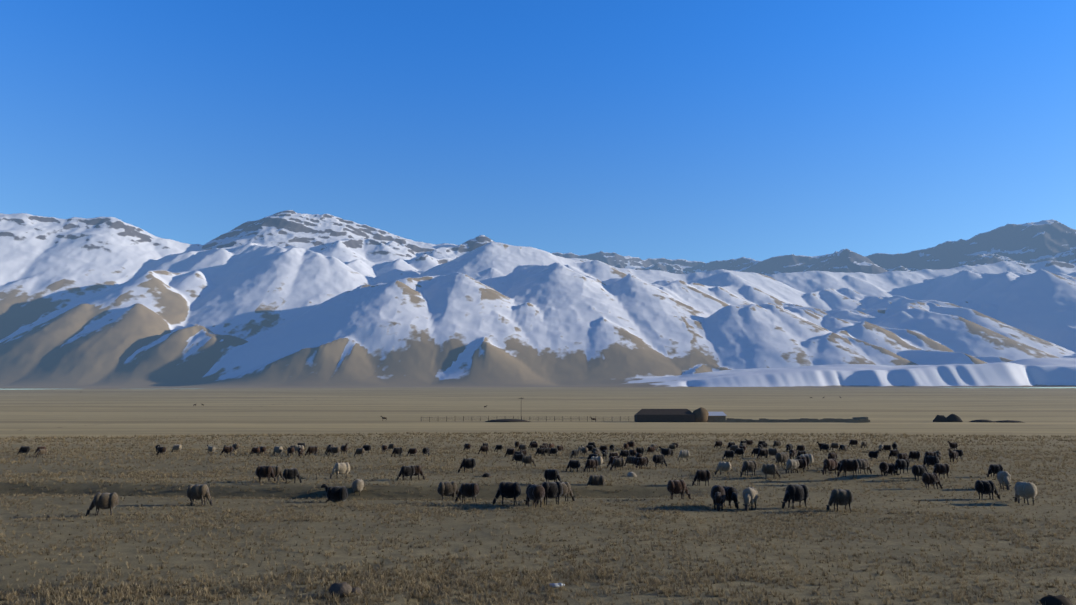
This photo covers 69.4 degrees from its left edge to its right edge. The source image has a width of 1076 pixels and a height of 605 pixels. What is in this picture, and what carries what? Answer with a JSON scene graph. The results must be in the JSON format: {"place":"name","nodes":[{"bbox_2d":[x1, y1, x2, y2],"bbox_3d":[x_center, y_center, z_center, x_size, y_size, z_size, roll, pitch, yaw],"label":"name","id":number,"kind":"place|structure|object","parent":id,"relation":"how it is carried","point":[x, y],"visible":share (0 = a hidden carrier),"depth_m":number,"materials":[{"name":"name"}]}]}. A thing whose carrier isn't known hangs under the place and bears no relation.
{"place":"outdoors","nodes":[
{"label":"outdoors","id":0,"kind":"place"},
{"bbox_2d":[0,210,1075,388],"bbox_3d":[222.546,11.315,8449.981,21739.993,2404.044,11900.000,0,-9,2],"label":"mountains","id":1,"kind":"structure","parent":0,"point":[288,299],"depth_m":4158.32,"materials":[{"name":"white snow"}]},
{"bbox_2d":[0,387,1075,604],"bbox_3d":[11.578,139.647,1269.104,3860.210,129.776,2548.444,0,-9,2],"label":"ground","id":2,"kind":"structure","parent":0,"point":[108,413],"depth_m":33.18,"materials":[{"name":"brown soil"}]},
{"bbox_2d":[17,446,29,454],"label":"sheep","id":3,"kind":"object","parent":2,"relation":"on","point":[24,449],"visible":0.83,"depth_m":62.68},
{"bbox_2d":[35,449,46,457],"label":"sheep","id":4,"kind":"object","parent":2,"relation":"on","point":[42,451],"visible":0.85,"depth_m":59.74},
{"bbox_2d":[86,492,118,515],"bbox_3d":[-13.050,6.055,23.291,0.863,0.709,0.435,2,-9,-14],"label":"sheep","id":5,"kind":"object","parent":2,"relation":"on","point":[105,500],"visible":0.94,"depth_m":23.18},
{"bbox_2d":[156,447,165,454],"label":"sheep","id":6,"kind":"object","parent":2,"relation":"on","point":[162,450],"visible":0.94,"depth_m":61.69},
{"bbox_2d":[171,444,181,451],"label":"sheep","id":7,"kind":"object","parent":2,"relation":"on","point":[177,447],"visible":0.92,"depth_m":68.18},
{"bbox_2d":[187,484,212,505],"bbox_3d":[-11.246,6.419,25.869,0.882,0.725,0.445,0,-9,2],"label":"sheep","id":8,"kind":"object","parent":2,"relation":"on","point":[198,492],"visible":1,"depth_m":25.74},
{"bbox_2d":[207,445,214,453],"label":"sheep","id":9,"kind":"object","parent":2,"relation":"on","point":[211,449],"visible":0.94,"depth_m":64.07},
{"bbox_2d":[220,446,232,454],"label":"sheep","id":10,"kind":"object","parent":2,"relation":"on","point":[227,449],"visible":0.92,"depth_m":60.68},
{"bbox_2d":[250,447,259,455],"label":"sheep","id":11,"kind":"object","parent":2,"relation":"on","point":[255,450],"visible":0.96,"depth_m":60.75},
{"bbox_2d":[256,466,275,481],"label":"sheep","id":12,"kind":"object","parent":2,"relation":"on","point":[264,471],"visible":0.98,"depth_m":35.32},
{"bbox_2d":[272,446,282,455],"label":"sheep","id":13,"kind":"object","parent":2,"relation":"on","point":[278,449],"visible":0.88,"depth_m":60.87},
{"bbox_2d":[271,466,284,481],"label":"sheep","id":14,"kind":"object","parent":2,"relation":"on","point":[277,470],"visible":0.52,"depth_m":35.79},
{"bbox_2d":[286,447,294,455],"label":"sheep","id":15,"kind":"object","parent":2,"relation":"on","point":[290,450],"visible":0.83,"depth_m":60.52},
{"bbox_2d":[283,468,301,483],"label":"sheep","id":16,"kind":"object","parent":2,"relation":"on","point":[292,473],"visible":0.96,"depth_m":34.70},
{"bbox_2d":[305,446,317,455],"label":"sheep","id":17,"kind":"object","parent":2,"relation":"on","point":[312,449],"visible":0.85,"depth_m":59.94},
{"bbox_2d":[329,444,339,455],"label":"sheep","id":18,"kind":"object","parent":2,"relation":"on","point":[335,449],"visible":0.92,"depth_m":60.77},
{"bbox_2d":[321,484,347,501],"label":"sheep","id":19,"kind":"object","parent":2,"relation":"on","point":[336,494],"visible":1,"depth_m":27.04},
{"bbox_2d":[330,462,349,478],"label":"sheep","id":20,"kind":"object","parent":2,"relation":"on","point":[341,468],"visible":0.96,"depth_m":37.39},
{"bbox_2d":[341,443,347,453],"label":"sheep","id":21,"kind":"object","parent":2,"relation":"on","point":[344,448],"visible":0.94,"depth_m":64.03},
{"bbox_2d":[329,582,361,597],"bbox_3d":[-3.184,4.762,12.831,0.558,0.272,0.312,0,-9,2],"label":"stone","id":22,"kind":"object","parent":2,"relation":"on","point":[341,589],"visible":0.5,"depth_m":12.75,"materials":[{"name":"grey stone"}]},
{"bbox_2d":[352,479,363,495],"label":"sheep","id":23,"kind":"object","parent":2,"relation":"on","point":[357,485],"visible":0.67,"depth_m":32.52},
{"bbox_2d":[354,448,364,456],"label":"sheep","id":24,"kind":"object","parent":2,"relation":"on","point":[361,451],"visible":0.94,"depth_m":60.09},
{"bbox_2d":[362,445,370,451],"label":"sheep","id":25,"kind":"object","parent":2,"relation":"on","point":[367,448],"visible":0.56,"depth_m":65.47},
{"bbox_2d":[391,447,402,456],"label":"sheep","id":26,"kind":"object","parent":2,"relation":"on","point":[398,450],"visible":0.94,"depth_m":61.07},
{"bbox_2d":[397,466,414,480],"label":"sheep","id":27,"kind":"object","parent":2,"relation":"on","point":[406,471],"visible":0.96,"depth_m":35.79},
{"bbox_2d":[407,448,416,455],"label":"sheep","id":28,"kind":"object","parent":2,"relation":"on","point":[412,451],"visible":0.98,"depth_m":61.95},
{"bbox_2d":[410,465,424,479],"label":"sheep","id":29,"kind":"object","parent":2,"relation":"on","point":[418,470],"visible":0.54,"depth_m":36.39},
{"bbox_2d":[422,447,429,455],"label":"sheep","id":30,"kind":"object","parent":2,"relation":"on","point":[425,450],"visible":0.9,"depth_m":62.83},
{"bbox_2d":[437,481,461,500],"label":"sheep","id":31,"kind":"object","parent":2,"relation":"on","point":[447,489],"visible":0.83,"depth_m":29.27},
{"bbox_2d":[455,483,478,502],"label":"sheep","id":32,"kind":"object","parent":2,"relation":"on","point":[469,490],"visible":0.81,"depth_m":26.98},
{"bbox_2d":[458,458,475,472],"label":"sheep","id":33,"kind":"object","parent":2,"relation":"on","point":[469,463],"visible":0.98,"depth_m":41.67},
{"bbox_2d":[478,446,488,453],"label":"sheep","id":34,"kind":"object","parent":2,"relation":"on","point":[484,448],"visible":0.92,"depth_m":67.10},
{"bbox_2d":[493,482,520,504],"bbox_3d":[-1.050,6.446,26.216,0.968,0.799,0.494,0,-9,1],"label":"sheep","id":35,"kind":"object","parent":2,"relation":"on","point":[509,490],"visible":0.92,"depth_m":26.07},
{"bbox_2d":[485,419,530,421],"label":"heap","id":36,"kind":"object","parent":2,"relation":"on","point":[508,420],"visible":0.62,"depth_m":282.56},
{"bbox_2d":[504,448,514,457],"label":"sheep","id":37,"kind":"object","parent":2,"relation":"on","point":[510,451],"visible":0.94,"depth_m":62.28},
{"bbox_2d":[514,454,523,463],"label":"sheep","id":38,"kind":"object","parent":2,"relation":"on","point":[518,457],"visible":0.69,"depth_m":51.51},
{"bbox_2d":[421,416,633,421],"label":"fence","id":39,"kind":"object","parent":2,"relation":"on","point":[587,418],"visible":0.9,"depth_m":293.39,"materials":[{"name":"brown wood"}]},
{"bbox_2d":[522,456,535,466],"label":"sheep","id":40,"kind":"object","parent":2,"relation":"on","point":[527,460],"visible":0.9,"depth_m":47.92},
{"bbox_2d":[524,484,544,507],"bbox_3d":[-0.140,6.335,25.428,0.470,0.766,0.933,6,-11,-32],"label":"sheep","id":41,"kind":"object","parent":2,"relation":"on","point":[535,493],"visible":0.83,"depth_m":25.18},
{"bbox_2d":[0,431,1075,604],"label":"tufts","id":42,"kind":"object","parent":2,"relation":"on","point":[70,597],"visible":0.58,"depth_m":20.66,"materials":[{"name":"brown plant"}]},
{"bbox_2d":[535,448,544,455],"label":"sheep","id":43,"kind":"object","parent":2,"relation":"on","point":[541,451],"visible":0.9,"depth_m":64.15},
{"bbox_2d":[536,481,562,504],"bbox_3d":[0.372,6.401,26.017,0.972,0.805,0.482,3,-10,-19],"label":"sheep","id":44,"kind":"object","parent":2,"relation":"on","point":[554,490],"visible":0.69,"depth_m":25.90},
{"bbox_2d":[544,469,561,482],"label":"sheep","id":45,"kind":"object","parent":2,"relation":"on","point":[551,474],"visible":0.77,"depth_m":33.98},
{"bbox_2d":[549,448,557,455],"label":"sheep","id":46,"kind":"object","parent":2,"relation":"on","point":[553,451],"visible":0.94,"depth_m":64.34},
{"bbox_2d":[549,583,564,587],"bbox_3d":[0.334,4.927,13.548,0.260,0.084,0.080,1,-9,-8],"label":"bottle","id":47,"kind":"object","parent":2,"relation":"on","point":[557,585],"visible":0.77,"depth_m":13.52,"materials":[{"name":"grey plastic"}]},
{"bbox_2d":[557,482,574,501],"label":"sheep","id":48,"kind":"object","parent":2,"relation":"on","point":[567,490],"visible":0.5,"depth_m":27.22},
{"bbox_2d":[565,460,579,471],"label":"sheep","id":49,"kind":"object","parent":2,"relation":"on","point":[574,464],"visible":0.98,"depth_m":41.65},
{"bbox_2d":[570,450,578,457],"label":"sheep","id":50,"kind":"object","parent":2,"relation":"on","point":[575,453],"visible":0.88,"depth_m":61.34},
{"bbox_2d":[581,445,587,453],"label":"sheep","id":51,"kind":"object","parent":2,"relation":"on","point":[584,450],"visible":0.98,"depth_m":65.42},
{"bbox_2d":[583,459,597,471],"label":"sheep","id":52,"kind":"object","parent":2,"relation":"on","point":[592,463],"visible":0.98,"depth_m":41.71},
{"bbox_2d":[588,456,602,468],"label":"sheep","id":53,"kind":"object","parent":2,"relation":"on","point":[600,460],"visible":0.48,"depth_m":44.14},
{"bbox_2d":[587,475,604,484],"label":"sheep","id":54,"kind":"object","parent":2,"relation":"on","point":[596,480],"visible":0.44,"depth_m":33.99},
{"bbox_2d":[607,456,619,467],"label":"sheep","id":55,"kind":"object","parent":2,"relation":"on","point":[611,458],"visible":0.44,"depth_m":47.14},
{"bbox_2d":[610,458,624,469],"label":"sheep","id":56,"kind":"object","parent":2,"relation":"on","point":[618,462],"visible":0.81,"depth_m":42.54},
{"bbox_2d":[619,450,628,457],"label":"sheep","id":57,"kind":"object","parent":2,"relation":"on","point":[623,453],"visible":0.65,"depth_m":58.74},
{"bbox_2d":[624,456,634,466],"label":"sheep","id":58,"kind":"object","parent":2,"relation":"on","point":[628,459],"visible":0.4,"depth_m":49.40},
{"bbox_2d":[631,457,638,465],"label":"sheep","id":59,"kind":"object","parent":2,"relation":"on","point":[634,460],"visible":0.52,"depth_m":46.14},
{"bbox_2d":[636,447,643,455],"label":"sheep","id":60,"kind":"object","parent":2,"relation":"on","point":[640,450],"visible":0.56,"depth_m":65.05},
{"bbox_2d":[636,457,648,468],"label":"sheep","id":61,"kind":"object","parent":2,"relation":"on","point":[642,461],"visible":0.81,"depth_m":44.00},
{"bbox_2d":[652,455,666,466],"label":"sheep","id":62,"kind":"object","parent":2,"relation":"on","point":[656,459],"visible":0.92,"depth_m":48.35},
{"bbox_2d":[658,446,670,455],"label":"sheep","id":63,"kind":"object","parent":2,"relation":"on","point":[666,451],"visible":0.96,"depth_m":59.97},
{"bbox_2d":[667,480,690,499],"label":"sheep","id":64,"kind":"object","parent":2,"relation":"on","point":[676,486],"visible":0.94,"depth_m":27.79},
{"bbox_2d":[677,450,689,460],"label":"sheep","id":65,"kind":"object","parent":2,"relation":"on","point":[684,454],"visible":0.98,"depth_m":56.24},
{"bbox_2d":[693,407,708,421],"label":"hay stack","id":66,"kind":"object","parent":2,"relation":"on","point":[701,414],"visible":0.75,"depth_m":281.66,"materials":[{"name":"brown plant"}]},
{"bbox_2d":[692,470,710,485],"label":"sheep","id":67,"kind":"object","parent":2,"relation":"on","point":[702,475],"visible":0.96,"depth_m":34.20},
{"bbox_2d":[707,412,726,421],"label":"shed","id":68,"kind":"structure","parent":2,"relation":"on","point":[717,415],"depth_m":288.18,"materials":[{"name":"silver metal"}]},
{"bbox_2d":[711,485,725,510],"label":"sheep","id":69,"kind":"object","parent":2,"relation":"on","point":[718,494],"visible":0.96,"depth_m":24.84},
{"bbox_2d":[715,462,730,474],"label":"sheep","id":70,"kind":"object","parent":2,"relation":"on","point":[723,466],"visible":1,"depth_m":38.96},
{"bbox_2d":[722,450,734,460],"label":"sheep","id":71,"kind":"object","parent":2,"relation":"on","point":[728,454],"visible":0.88,"depth_m":56.66},
{"bbox_2d":[723,486,739,508],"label":"sheep","id":72,"kind":"object","parent":2,"relation":"on","point":[731,493],"visible":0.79,"depth_m":25.28},
{"bbox_2d":[734,448,743,456],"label":"sheep","id":73,"kind":"object","parent":2,"relation":"on","point":[739,451],"visible":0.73,"depth_m":60.41},
{"bbox_2d":[740,461,756,475],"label":"sheep","id":74,"kind":"object","parent":2,"relation":"on","point":[749,466],"visible":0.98,"depth_m":37.95},
{"bbox_2d":[742,487,757,510],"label":"sheep","id":75,"kind":"object","parent":2,"relation":"on","point":[750,494],"visible":0.92,"depth_m":24.73},
{"bbox_2d":[751,448,760,456],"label":"sheep","id":76,"kind":"object","parent":2,"relation":"on","point":[755,451],"visible":0.62,"depth_m":62.29},
{"bbox_2d":[757,449,768,458],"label":"sheep","id":77,"kind":"object","parent":2,"relation":"on","point":[763,452],"visible":0.94,"depth_m":58.28},
{"bbox_2d":[762,464,780,478],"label":"sheep","id":78,"kind":"object","parent":2,"relation":"on","point":[770,469],"visible":0.92,"depth_m":37.04},
{"bbox_2d":[766,448,777,457],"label":"sheep","id":79,"kind":"object","parent":2,"relation":"on","point":[772,451],"visible":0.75,"depth_m":58.94},
{"bbox_2d":[776,452,788,465],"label":"sheep","id":80,"kind":"object","parent":2,"relation":"on","point":[782,457],"visible":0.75,"depth_m":42.88},
{"bbox_2d":[785,459,798,473],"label":"sheep","id":81,"kind":"object","parent":2,"relation":"on","point":[792,464],"visible":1,"depth_m":37.47},
{"bbox_2d":[789,449,796,458],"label":"sheep","id":82,"kind":"object","parent":2,"relation":"on","point":[793,453],"visible":0.98,"depth_m":58.22},
{"bbox_2d":[781,484,808,508],"bbox_3d":[8.267,6.256,25.030,0.950,0.781,0.479,2,-9,-13],"label":"sheep","id":83,"kind":"object","parent":2,"relation":"on","point":[797,493],"visible":0.98,"depth_m":24.90},
{"bbox_2d":[792,459,806,471],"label":"sheep","id":84,"kind":"object","parent":2,"relation":"on","point":[803,463],"visible":0.62,"depth_m":38.79},
{"bbox_2d":[796,445,804,450],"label":"sheep","id":85,"kind":"object","parent":2,"relation":"on","point":[800,448],"visible":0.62,"depth_m":67.61},
{"bbox_2d":[794,456,809,469],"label":"sheep","id":86,"kind":"object","parent":2,"relation":"on","point":[806,458],"visible":0.4,"depth_m":39.97},
{"bbox_2d":[800,454,813,466],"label":"sheep","id":87,"kind":"object","parent":2,"relation":"on","point":[810,456],"visible":0.44,"depth_m":41.30},
{"bbox_2d":[820,444,829,451],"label":"sheep","id":88,"kind":"object","parent":2,"relation":"on","point":[825,446],"visible":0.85,"depth_m":71.22},
{"bbox_2d":[821,459,837,474],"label":"sheep","id":89,"kind":"object","parent":2,"relation":"on","point":[829,464],"visible":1,"depth_m":35.89},
{"bbox_2d":[828,452,836,459],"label":"sheep","id":90,"kind":"object","parent":2,"relation":"on","point":[832,455],"visible":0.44,"depth_m":53.39},
{"bbox_2d":[826,489,852,511],"bbox_3d":[9.418,6.195,24.279,0.859,0.706,0.433,0,-9,-2],"label":"sheep","id":91,"kind":"object","parent":2,"relation":"on","point":[841,497],"visible":0.9,"depth_m":24.15},
{"bbox_2d":[837,459,858,476],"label":"sheep","id":92,"kind":"object","parent":2,"relation":"on","point":[849,465],"visible":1,"depth_m":34.63},
{"bbox_2d":[857,459,871,473],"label":"sheep","id":93,"kind":"object","parent":2,"relation":"on","point":[863,464],"visible":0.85,"depth_m":36.29},
{"bbox_2d":[868,449,880,458],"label":"sheep","id":94,"kind":"object","parent":2,"relation":"on","point":[873,454],"visible":0.96,"depth_m":54.56},
{"bbox_2d":[879,462,887,475],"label":"sheep","id":95,"kind":"object","parent":2,"relation":"on","point":[883,466],"visible":1,"depth_m":36.72},
{"bbox_2d":[881,445,891,451],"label":"sheep","id":96,"kind":"object","parent":2,"relation":"on","point":[887,447],"visible":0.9,"depth_m":70.17},
{"bbox_2d":[883,463,899,475],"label":"sheep","id":97,"kind":"object","parent":2,"relation":"on","point":[891,466],"visible":0.48,"depth_m":37.59},
{"bbox_2d":[888,450,898,458],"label":"sheep","id":98,"kind":"object","parent":2,"relation":"on","point":[894,453],"visible":0.83,"depth_m":56.46},
{"bbox_2d":[893,459,909,473],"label":"sheep","id":99,"kind":"object","parent":2,"relation":"on","point":[902,464],"visible":1,"depth_m":37.33},
{"bbox_2d":[897,453,909,462],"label":"sheep","id":100,"kind":"object","parent":2,"relation":"on","point":[902,455],"visible":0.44,"depth_m":50.16},
{"bbox_2d":[908,451,920,461],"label":"sheep","id":101,"kind":"object","parent":2,"relation":"on","point":[914,455],"visible":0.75,"depth_m":52.88},
{"bbox_2d":[912,465,927,480],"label":"sheep","id":102,"kind":"object","parent":2,"relation":"on","point":[919,470],"visible":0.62,"depth_m":35.80},
{"bbox_2d":[923,452,936,462],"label":"sheep","id":103,"kind":"object","parent":2,"relation":"on","point":[930,454],"visible":0.42,"depth_m":50.78},
{"bbox_2d":[923,456,939,468],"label":"sheep","id":104,"kind":"object","parent":2,"relation":"on","point":[931,460],"visible":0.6,"depth_m":40.31},
{"bbox_2d":[922,473,942,488],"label":"sheep","id":105,"kind":"object","parent":2,"relation":"on","point":[930,479],"visible":0.92,"depth_m":32.55},
{"bbox_2d":[933,415,947,421],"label":"heap","id":106,"kind":"object","parent":2,"relation":"on","point":[940,418],"visible":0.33,"depth_m":281.60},
{"bbox_2d":[933,463,949,478],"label":"sheep","id":107,"kind":"object","parent":2,"relation":"on","point":[941,468],"visible":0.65,"depth_m":36.74},
{"bbox_2d":[948,448,957,461],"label":"sheep","id":108,"kind":"object","parent":2,"relation":"on","point":[953,455],"visible":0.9,"depth_m":52.66},
{"bbox_2d":[948,441,957,450],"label":"sheep","id":109,"kind":"object","parent":2,"relation":"on","point":[953,445],"visible":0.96,"depth_m":72.43},
{"bbox_2d":[946,414,962,421],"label":"heap","id":110,"kind":"object","parent":2,"relation":"on","point":[953,418],"visible":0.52,"depth_m":281.11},
{"bbox_2d":[969,420,995,421],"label":"heap","id":111,"kind":"object","parent":2,"relation":"on","point":[982,421],"visible":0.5,"depth_m":280.01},
{"bbox_2d":[975,480,999,499],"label":"sheep","id":112,"kind":"object","parent":2,"relation":"on","point":[985,487],"visible":0.94,"depth_m":27.72},
{"bbox_2d":[987,464,1002,477],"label":"sheep","id":113,"kind":"object","parent":2,"relation":"on","point":[994,468],"visible":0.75,"depth_m":37.23},
{"bbox_2d":[997,471,1010,489],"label":"sheep","id":114,"kind":"object","parent":2,"relation":"on","point":[1003,477],"visible":0.94,"depth_m":32.20},
{"bbox_2d":[1013,482,1036,504],"bbox_3d":[16.748,6.578,26.779,0.482,0.785,0.955,1,-9,-6],"label":"sheep","id":115,"kind":"object","parent":2,"relation":"on","point":[1025,490],"visible":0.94,"depth_m":26.50},
{"bbox_2d":[1039,595,1071,604],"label":"stone","id":116,"kind":"object","parent":2,"relation":"on","point":[1056,600],"visible":1,"depth_m":11.98,"materials":[{"name":"grey stone"}]},
{"bbox_2d":[0,0,1075,387],"label":"sky","id":117,"kind":"structure","parent":0,"point":[706,131],"materials":[{"name":"blue"}]},
{"bbox_2d":[634,409,694,421],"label":"barn","id":118,"kind":"structure","parent":0,"point":[664,415],"depth_m":281.45,"materials":[{"name":"brown wood"}]},
{"bbox_2d":[708,417,869,421],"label":"stone wall","id":119,"kind":"structure","parent":0,"point":[859,419],"depth_m":282.56,"materials":[{"name":"grey stone"}]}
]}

